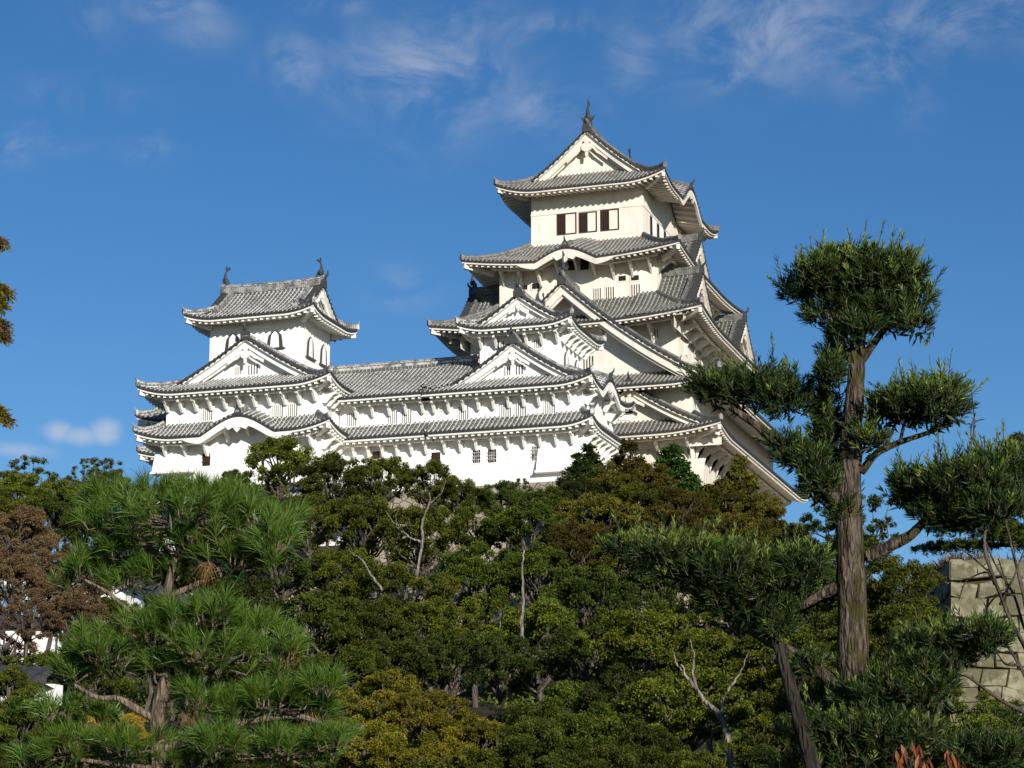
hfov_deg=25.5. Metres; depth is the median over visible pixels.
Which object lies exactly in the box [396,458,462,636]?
broadleaf tree
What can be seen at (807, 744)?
leaning trunk
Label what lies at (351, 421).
window
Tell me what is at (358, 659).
broadleaf tree
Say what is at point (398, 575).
broadleaf tree
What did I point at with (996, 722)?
shrub
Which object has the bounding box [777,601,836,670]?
broadleaf tree
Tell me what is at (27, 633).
broadleaf tree
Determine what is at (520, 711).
broadleaf tree
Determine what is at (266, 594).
broadleaf tree
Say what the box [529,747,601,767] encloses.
broadleaf tree
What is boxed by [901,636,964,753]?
broadleaf tree
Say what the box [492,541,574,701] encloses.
broadleaf tree
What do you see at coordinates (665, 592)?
broadleaf tree
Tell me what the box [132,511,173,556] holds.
broadleaf tree
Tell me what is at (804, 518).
broadleaf tree
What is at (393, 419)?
window
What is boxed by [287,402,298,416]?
window
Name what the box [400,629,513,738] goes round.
broadleaf tree
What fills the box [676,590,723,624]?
stone base
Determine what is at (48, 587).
broadleaf tree
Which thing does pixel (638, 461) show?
tree
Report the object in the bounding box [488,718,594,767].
broadleaf tree
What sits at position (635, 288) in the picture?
window
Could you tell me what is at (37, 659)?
broadleaf tree
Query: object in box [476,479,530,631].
broadleaf tree
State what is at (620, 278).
window
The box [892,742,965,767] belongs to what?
shrub
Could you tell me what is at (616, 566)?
broadleaf tree
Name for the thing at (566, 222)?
window
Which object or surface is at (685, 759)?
broadleaf tree
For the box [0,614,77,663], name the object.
plaster wall
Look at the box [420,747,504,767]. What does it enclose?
broadleaf tree
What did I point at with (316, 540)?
broadleaf tree
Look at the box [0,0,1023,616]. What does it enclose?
sky
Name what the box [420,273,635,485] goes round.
keep
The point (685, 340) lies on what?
window
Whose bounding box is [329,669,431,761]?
broadleaf tree
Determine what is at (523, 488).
broadleaf tree
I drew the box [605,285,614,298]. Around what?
window
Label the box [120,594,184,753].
broadleaf tree
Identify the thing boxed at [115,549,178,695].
broadleaf tree
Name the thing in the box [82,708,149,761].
shrub
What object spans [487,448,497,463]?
window
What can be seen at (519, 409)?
window
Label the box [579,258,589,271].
window
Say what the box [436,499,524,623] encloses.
broadleaf tree
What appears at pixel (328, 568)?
broadleaf tree
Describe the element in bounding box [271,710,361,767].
broadleaf tree
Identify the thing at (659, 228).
window
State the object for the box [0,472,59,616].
broadleaf tree
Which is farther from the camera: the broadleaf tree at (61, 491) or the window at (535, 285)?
the window at (535, 285)
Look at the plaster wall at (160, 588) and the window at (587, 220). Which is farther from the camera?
the window at (587, 220)
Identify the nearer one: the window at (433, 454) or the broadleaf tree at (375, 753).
the broadleaf tree at (375, 753)
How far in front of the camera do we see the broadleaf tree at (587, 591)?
112.17 m
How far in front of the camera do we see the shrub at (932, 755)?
44.65 m
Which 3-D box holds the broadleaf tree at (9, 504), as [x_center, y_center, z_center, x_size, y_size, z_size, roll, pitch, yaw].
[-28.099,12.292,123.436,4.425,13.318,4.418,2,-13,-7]
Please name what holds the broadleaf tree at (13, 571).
on the ground at (483, 710)
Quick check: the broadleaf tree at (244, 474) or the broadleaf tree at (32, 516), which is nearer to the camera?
the broadleaf tree at (32, 516)
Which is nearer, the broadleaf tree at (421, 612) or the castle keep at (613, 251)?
the broadleaf tree at (421, 612)
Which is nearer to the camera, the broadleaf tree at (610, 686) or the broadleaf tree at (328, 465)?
the broadleaf tree at (610, 686)
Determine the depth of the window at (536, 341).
171.61 m
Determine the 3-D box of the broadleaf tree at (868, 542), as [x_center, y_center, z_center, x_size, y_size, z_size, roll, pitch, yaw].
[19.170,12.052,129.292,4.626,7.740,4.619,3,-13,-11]
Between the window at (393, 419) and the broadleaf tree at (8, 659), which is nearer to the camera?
the broadleaf tree at (8, 659)
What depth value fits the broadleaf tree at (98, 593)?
87.87 m
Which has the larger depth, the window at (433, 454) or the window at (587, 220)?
the window at (587, 220)
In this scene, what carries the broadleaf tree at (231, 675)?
on the ground at (483, 710)
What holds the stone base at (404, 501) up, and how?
on the ground at (483, 710)
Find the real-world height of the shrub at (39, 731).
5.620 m
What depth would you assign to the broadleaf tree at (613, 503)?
146.10 m
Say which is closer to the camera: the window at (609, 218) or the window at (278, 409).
the window at (278, 409)
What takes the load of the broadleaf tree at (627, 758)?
on the ground at (483, 710)
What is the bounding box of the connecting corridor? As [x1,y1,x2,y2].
[134,355,479,490]
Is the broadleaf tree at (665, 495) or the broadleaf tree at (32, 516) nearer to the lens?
the broadleaf tree at (32, 516)
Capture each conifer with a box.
[535,442,622,618]
[643,442,717,596]
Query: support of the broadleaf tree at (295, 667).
on the ground at (483, 710)
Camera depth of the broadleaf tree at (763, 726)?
58.21 m
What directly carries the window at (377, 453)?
in the connecting corridor
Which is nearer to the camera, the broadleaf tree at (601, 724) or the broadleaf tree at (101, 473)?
the broadleaf tree at (601, 724)
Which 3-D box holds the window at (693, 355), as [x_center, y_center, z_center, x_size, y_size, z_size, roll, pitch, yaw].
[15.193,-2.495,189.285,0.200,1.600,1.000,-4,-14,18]
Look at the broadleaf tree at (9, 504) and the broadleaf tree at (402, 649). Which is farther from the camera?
the broadleaf tree at (9, 504)
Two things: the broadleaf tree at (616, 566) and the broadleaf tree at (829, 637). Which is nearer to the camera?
the broadleaf tree at (829, 637)
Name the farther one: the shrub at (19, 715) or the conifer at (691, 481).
the conifer at (691, 481)
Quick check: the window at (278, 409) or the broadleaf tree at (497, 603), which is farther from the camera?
the window at (278, 409)
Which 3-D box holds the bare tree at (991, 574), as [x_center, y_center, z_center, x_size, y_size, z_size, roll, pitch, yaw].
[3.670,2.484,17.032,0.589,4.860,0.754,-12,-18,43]
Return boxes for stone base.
[104,481,646,642]
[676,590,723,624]
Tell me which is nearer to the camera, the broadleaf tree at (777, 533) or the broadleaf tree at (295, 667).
the broadleaf tree at (295, 667)
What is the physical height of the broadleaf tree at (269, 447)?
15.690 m
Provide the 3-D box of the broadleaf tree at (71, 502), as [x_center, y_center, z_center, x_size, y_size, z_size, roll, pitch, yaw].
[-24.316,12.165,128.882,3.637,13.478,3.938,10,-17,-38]
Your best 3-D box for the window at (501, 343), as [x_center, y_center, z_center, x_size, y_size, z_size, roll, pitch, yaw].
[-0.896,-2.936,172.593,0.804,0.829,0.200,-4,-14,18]
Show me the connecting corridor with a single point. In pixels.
(385, 412)
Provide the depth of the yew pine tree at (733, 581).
15.14 m
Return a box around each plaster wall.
[0,564,212,627]
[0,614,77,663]
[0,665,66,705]
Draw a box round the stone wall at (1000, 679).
[907,557,1023,732]
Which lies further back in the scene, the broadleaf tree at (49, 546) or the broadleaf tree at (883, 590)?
the broadleaf tree at (49, 546)
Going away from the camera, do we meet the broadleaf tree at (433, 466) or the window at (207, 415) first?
the broadleaf tree at (433, 466)
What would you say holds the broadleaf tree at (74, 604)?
on the ground at (483, 710)
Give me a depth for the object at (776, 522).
149.35 m
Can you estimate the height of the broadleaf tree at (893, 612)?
8.275 m
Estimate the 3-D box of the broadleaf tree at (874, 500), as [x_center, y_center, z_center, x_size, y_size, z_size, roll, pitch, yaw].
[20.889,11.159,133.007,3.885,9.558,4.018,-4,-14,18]
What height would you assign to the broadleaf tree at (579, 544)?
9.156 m
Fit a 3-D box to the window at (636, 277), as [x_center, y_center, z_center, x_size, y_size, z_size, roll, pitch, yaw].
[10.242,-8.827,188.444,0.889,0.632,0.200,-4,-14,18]
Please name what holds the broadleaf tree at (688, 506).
on the ground at (483, 710)
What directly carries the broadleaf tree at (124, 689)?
on the ground at (483, 710)
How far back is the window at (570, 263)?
190.47 m
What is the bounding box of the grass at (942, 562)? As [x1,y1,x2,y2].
[918,548,1023,577]
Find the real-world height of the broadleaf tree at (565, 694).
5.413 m
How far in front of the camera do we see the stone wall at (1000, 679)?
59.53 m
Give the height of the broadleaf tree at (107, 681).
7.882 m
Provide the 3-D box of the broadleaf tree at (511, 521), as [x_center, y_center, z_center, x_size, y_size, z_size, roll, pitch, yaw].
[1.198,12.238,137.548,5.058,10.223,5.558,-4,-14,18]
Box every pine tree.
[1,461,368,767]
[590,218,1023,767]
[909,430,1023,557]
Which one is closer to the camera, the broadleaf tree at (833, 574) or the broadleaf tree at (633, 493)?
the broadleaf tree at (833, 574)
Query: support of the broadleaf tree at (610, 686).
on the ground at (483, 710)
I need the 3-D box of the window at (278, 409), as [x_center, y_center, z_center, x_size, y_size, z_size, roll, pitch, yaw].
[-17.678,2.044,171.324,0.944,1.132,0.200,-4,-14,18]
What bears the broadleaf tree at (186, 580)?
on the ground at (483, 710)
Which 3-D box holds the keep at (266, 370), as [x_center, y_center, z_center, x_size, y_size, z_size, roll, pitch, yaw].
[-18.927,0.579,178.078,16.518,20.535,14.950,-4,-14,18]
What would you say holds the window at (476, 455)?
in the keep at (537, 397)
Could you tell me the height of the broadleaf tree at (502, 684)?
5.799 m
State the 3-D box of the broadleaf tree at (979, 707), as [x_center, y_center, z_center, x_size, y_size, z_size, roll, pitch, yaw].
[11.682,10.656,58.393,2.423,5.873,2.729,-4,-14,18]
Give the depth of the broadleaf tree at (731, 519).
142.47 m
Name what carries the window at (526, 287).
in the castle keep at (613, 251)
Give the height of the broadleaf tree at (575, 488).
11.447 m
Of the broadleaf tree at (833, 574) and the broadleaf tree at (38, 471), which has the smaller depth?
the broadleaf tree at (833, 574)
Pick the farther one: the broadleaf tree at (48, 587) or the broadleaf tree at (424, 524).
the broadleaf tree at (424, 524)
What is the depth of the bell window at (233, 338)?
175.85 m
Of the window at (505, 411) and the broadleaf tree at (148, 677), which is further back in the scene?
the window at (505, 411)
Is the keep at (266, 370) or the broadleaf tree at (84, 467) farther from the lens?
the keep at (266, 370)
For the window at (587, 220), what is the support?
in the castle keep at (613, 251)
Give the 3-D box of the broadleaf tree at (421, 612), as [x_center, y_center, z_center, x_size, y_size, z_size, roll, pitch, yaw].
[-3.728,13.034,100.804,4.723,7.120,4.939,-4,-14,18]
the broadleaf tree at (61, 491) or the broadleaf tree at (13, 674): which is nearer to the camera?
the broadleaf tree at (13, 674)
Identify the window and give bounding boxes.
[201,452,211,467]
[202,406,213,421]
[225,333,239,349]
[267,330,284,348]
[272,403,284,417]
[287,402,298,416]
[305,337,316,361]
[319,344,326,367]
[346,411,357,427]
[371,450,380,458]
[387,409,397,424]
[401,408,412,423]
[430,451,441,463]
[458,405,469,419]
[472,448,481,464]
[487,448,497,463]
[495,340,504,350]
[500,402,511,416]
[515,401,526,415]
[523,284,528,290]
[531,282,540,290]
[531,445,538,461]
[533,338,542,348]
[544,399,556,413]
[557,212,576,235]
[564,352,568,365]
[567,259,575,271]
[579,211,596,232]
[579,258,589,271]
[592,287,601,299]
[600,208,618,231]
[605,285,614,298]
[617,274,626,282]
[630,274,639,281]
[630,283,640,296]
[649,327,658,339]
[650,215,655,235]
[657,223,662,237]
[684,337,687,357]
[692,344,695,364]
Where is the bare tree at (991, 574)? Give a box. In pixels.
[957,396,1023,713]
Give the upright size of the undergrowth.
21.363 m
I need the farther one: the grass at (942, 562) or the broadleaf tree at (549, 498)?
the broadleaf tree at (549, 498)
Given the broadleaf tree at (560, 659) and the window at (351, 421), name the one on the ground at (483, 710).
the broadleaf tree at (560, 659)
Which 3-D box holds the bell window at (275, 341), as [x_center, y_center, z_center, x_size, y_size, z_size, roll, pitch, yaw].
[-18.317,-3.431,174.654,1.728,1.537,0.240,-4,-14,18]
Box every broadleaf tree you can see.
[0,470,17,612]
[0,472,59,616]
[0,489,38,663]
[0,504,63,732]
[0,554,10,614]
[0,554,50,607]
[0,602,40,763]
[0,664,42,734]
[1,654,34,763]
[2,588,56,664]
[8,490,83,616]
[9,454,57,610]
[13,535,75,598]
[24,649,77,694]
[25,578,91,655]
[29,478,84,527]
[36,588,109,648]
[37,541,75,711]
[47,472,81,562]
[54,675,138,752]
[56,482,96,546]
[58,653,125,745]
[59,562,122,604]
[65,512,138,553]
[69,458,98,618]
[77,595,139,767]
[85,457,123,483]
[87,469,131,490]
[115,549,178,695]
[118,639,195,733]
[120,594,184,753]
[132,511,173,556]
[156,563,226,720]
[166,501,210,573]
[175,606,249,767]
[187,653,285,713]
[203,573,295,718]
[220,468,254,569]
[229,547,334,714]
[244,435,316,636]
[256,495,317,601]
[257,655,351,754]
[267,588,371,708]
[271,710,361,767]
[278,490,348,634]
[292,644,392,717]
[294,546,388,663]
[295,449,370,651]
[312,714,409,767]
[313,599,409,743]
[320,493,411,639]
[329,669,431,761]
[336,552,461,632]
[348,633,451,763]
[352,456,416,631]
[362,728,475,767]
[372,480,470,594]
[376,689,476,761]
[379,599,482,732]
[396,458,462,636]
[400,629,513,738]
[419,590,543,674]
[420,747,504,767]
[427,540,526,706]
[431,477,493,604]
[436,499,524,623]
[437,713,522,767]
[460,629,544,722]
[473,547,595,694]
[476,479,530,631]
[488,499,569,643]
[488,700,573,762]
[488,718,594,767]
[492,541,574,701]
[509,478,533,607]
[521,484,575,637]
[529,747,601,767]
[530,613,645,689]
[532,519,614,667]
[532,679,631,743]
[536,563,649,673]
[550,701,645,762]
[551,474,604,517]
[554,492,655,606]
[570,663,684,749]
[574,743,665,767]
[580,461,633,602]
[584,532,661,603]
[589,598,709,765]
[597,480,671,620]
[600,718,697,767]
[605,503,703,638]
[606,640,756,767]
[623,559,698,649]
[631,462,682,501]
[643,485,717,632]
[650,627,761,765]
[655,580,698,629]
[663,749,727,767]
[675,490,720,630]
[686,593,758,642]
[693,476,753,622]
[693,512,772,549]
[720,631,831,711]
[723,710,792,766]
[732,491,786,534]
[735,743,798,767]
[749,675,836,742]
[765,522,821,550]
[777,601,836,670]
[785,511,831,549]
[790,626,897,694]
[801,562,836,626]
[804,499,835,565]
[818,532,892,578]
[822,595,894,663]
[834,493,900,578]
[867,554,947,704]
[867,597,951,722]
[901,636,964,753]
[917,686,1004,736]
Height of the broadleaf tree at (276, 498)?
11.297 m
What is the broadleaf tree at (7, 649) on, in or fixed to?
on the ground at (483, 710)
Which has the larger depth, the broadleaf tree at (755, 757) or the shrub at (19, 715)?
the broadleaf tree at (755, 757)
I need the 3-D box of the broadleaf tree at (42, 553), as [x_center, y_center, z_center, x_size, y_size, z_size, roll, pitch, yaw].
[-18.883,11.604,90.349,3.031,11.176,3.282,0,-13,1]
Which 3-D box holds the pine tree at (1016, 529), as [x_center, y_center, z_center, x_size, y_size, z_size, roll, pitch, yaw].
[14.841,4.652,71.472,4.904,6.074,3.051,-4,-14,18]
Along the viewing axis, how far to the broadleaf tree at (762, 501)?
149.74 m
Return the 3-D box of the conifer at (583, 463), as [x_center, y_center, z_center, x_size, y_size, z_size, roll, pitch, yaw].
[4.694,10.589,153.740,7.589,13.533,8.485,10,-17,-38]
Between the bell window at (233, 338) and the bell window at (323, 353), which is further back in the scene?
the bell window at (323, 353)
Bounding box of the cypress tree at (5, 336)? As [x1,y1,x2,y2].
[0,236,18,429]
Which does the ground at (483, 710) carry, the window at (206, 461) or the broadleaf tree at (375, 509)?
the broadleaf tree at (375, 509)
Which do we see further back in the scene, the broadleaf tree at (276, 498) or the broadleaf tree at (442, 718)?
the broadleaf tree at (276, 498)
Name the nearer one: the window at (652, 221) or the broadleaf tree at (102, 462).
the broadleaf tree at (102, 462)
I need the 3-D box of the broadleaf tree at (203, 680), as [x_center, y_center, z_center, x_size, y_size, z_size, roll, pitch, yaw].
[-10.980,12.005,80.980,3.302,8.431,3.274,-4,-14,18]
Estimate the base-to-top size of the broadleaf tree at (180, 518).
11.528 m
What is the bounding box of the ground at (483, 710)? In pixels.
[0,623,828,767]
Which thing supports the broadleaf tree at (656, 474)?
on the ground at (483, 710)
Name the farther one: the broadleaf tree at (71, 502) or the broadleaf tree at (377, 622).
the broadleaf tree at (71, 502)
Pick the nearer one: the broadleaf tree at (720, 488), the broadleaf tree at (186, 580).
the broadleaf tree at (186, 580)
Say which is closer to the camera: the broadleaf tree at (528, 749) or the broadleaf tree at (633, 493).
the broadleaf tree at (528, 749)
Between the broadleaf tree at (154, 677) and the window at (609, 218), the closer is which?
the broadleaf tree at (154, 677)
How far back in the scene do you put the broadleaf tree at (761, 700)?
69.79 m
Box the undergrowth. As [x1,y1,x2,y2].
[11,617,880,767]
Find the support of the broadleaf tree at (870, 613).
on the ground at (483, 710)
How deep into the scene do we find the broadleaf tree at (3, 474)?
134.29 m
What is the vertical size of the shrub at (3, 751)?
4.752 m
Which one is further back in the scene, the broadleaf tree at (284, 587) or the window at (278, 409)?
the window at (278, 409)
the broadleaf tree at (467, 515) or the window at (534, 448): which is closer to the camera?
the broadleaf tree at (467, 515)
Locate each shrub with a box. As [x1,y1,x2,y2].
[0,694,76,767]
[0,744,60,767]
[28,711,106,767]
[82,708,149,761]
[89,737,173,767]
[203,746,281,767]
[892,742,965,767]
[917,735,973,767]
[942,712,1023,767]
[987,698,1023,736]
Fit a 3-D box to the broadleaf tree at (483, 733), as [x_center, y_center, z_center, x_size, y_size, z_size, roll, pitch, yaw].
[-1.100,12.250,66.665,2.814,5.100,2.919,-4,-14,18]
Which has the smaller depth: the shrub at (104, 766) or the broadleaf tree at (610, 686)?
the shrub at (104, 766)
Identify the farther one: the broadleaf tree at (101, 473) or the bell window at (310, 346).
the bell window at (310, 346)
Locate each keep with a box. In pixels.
[132,258,359,483]
[136,442,154,466]
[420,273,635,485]
[427,100,808,507]
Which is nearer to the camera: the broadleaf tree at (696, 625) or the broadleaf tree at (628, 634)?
the broadleaf tree at (628, 634)
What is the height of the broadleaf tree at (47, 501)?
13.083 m
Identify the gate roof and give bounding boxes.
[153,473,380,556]
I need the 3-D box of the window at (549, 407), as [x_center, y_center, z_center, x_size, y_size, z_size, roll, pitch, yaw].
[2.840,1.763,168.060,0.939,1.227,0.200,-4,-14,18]
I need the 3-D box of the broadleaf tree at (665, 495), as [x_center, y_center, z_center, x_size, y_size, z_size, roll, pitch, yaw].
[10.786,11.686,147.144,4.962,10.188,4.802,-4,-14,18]
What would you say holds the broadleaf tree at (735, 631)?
on the ground at (483, 710)
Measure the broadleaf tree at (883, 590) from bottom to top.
9.360 m
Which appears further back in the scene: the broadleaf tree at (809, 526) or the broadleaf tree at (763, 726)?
the broadleaf tree at (809, 526)
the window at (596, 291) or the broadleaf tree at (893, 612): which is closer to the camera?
the broadleaf tree at (893, 612)
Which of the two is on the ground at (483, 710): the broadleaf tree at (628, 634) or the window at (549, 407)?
the broadleaf tree at (628, 634)
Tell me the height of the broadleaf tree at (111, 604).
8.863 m
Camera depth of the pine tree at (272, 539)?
11.55 m
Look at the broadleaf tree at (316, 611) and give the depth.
99.36 m
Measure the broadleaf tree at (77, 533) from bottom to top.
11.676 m
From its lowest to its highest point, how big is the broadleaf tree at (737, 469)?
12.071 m
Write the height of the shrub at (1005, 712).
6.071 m
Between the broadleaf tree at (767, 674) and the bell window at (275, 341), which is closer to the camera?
the broadleaf tree at (767, 674)
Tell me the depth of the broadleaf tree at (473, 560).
118.43 m
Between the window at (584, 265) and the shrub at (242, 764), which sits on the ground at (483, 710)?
the shrub at (242, 764)
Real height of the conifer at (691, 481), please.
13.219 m
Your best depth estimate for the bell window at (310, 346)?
174.99 m
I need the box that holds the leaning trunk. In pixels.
[772,643,820,767]
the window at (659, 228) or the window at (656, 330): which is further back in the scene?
the window at (659, 228)
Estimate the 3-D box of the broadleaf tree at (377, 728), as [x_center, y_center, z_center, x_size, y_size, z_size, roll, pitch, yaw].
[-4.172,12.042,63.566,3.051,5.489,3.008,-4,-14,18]
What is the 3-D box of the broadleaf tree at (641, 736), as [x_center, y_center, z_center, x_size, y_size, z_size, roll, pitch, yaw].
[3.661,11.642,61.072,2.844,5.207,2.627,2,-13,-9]
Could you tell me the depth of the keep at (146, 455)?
191.21 m
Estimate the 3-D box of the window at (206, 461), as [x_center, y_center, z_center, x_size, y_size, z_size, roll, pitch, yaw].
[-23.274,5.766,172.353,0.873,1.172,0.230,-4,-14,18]
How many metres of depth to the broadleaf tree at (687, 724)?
66.45 m
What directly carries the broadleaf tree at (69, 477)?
on the ground at (483, 710)
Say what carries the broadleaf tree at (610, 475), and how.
on the ground at (483, 710)
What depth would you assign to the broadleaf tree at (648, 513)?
145.76 m
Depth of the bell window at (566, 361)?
171.90 m
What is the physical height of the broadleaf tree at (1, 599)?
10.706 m
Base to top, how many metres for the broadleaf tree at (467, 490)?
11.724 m
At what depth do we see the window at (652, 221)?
195.29 m
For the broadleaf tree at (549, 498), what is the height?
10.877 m
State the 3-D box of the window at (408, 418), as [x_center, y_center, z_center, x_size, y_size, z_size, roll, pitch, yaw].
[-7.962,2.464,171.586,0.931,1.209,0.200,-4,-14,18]
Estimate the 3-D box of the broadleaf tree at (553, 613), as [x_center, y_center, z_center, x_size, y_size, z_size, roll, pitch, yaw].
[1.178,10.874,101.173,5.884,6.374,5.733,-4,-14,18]
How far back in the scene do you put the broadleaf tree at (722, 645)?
83.06 m
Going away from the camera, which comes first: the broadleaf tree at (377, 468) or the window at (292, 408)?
the broadleaf tree at (377, 468)

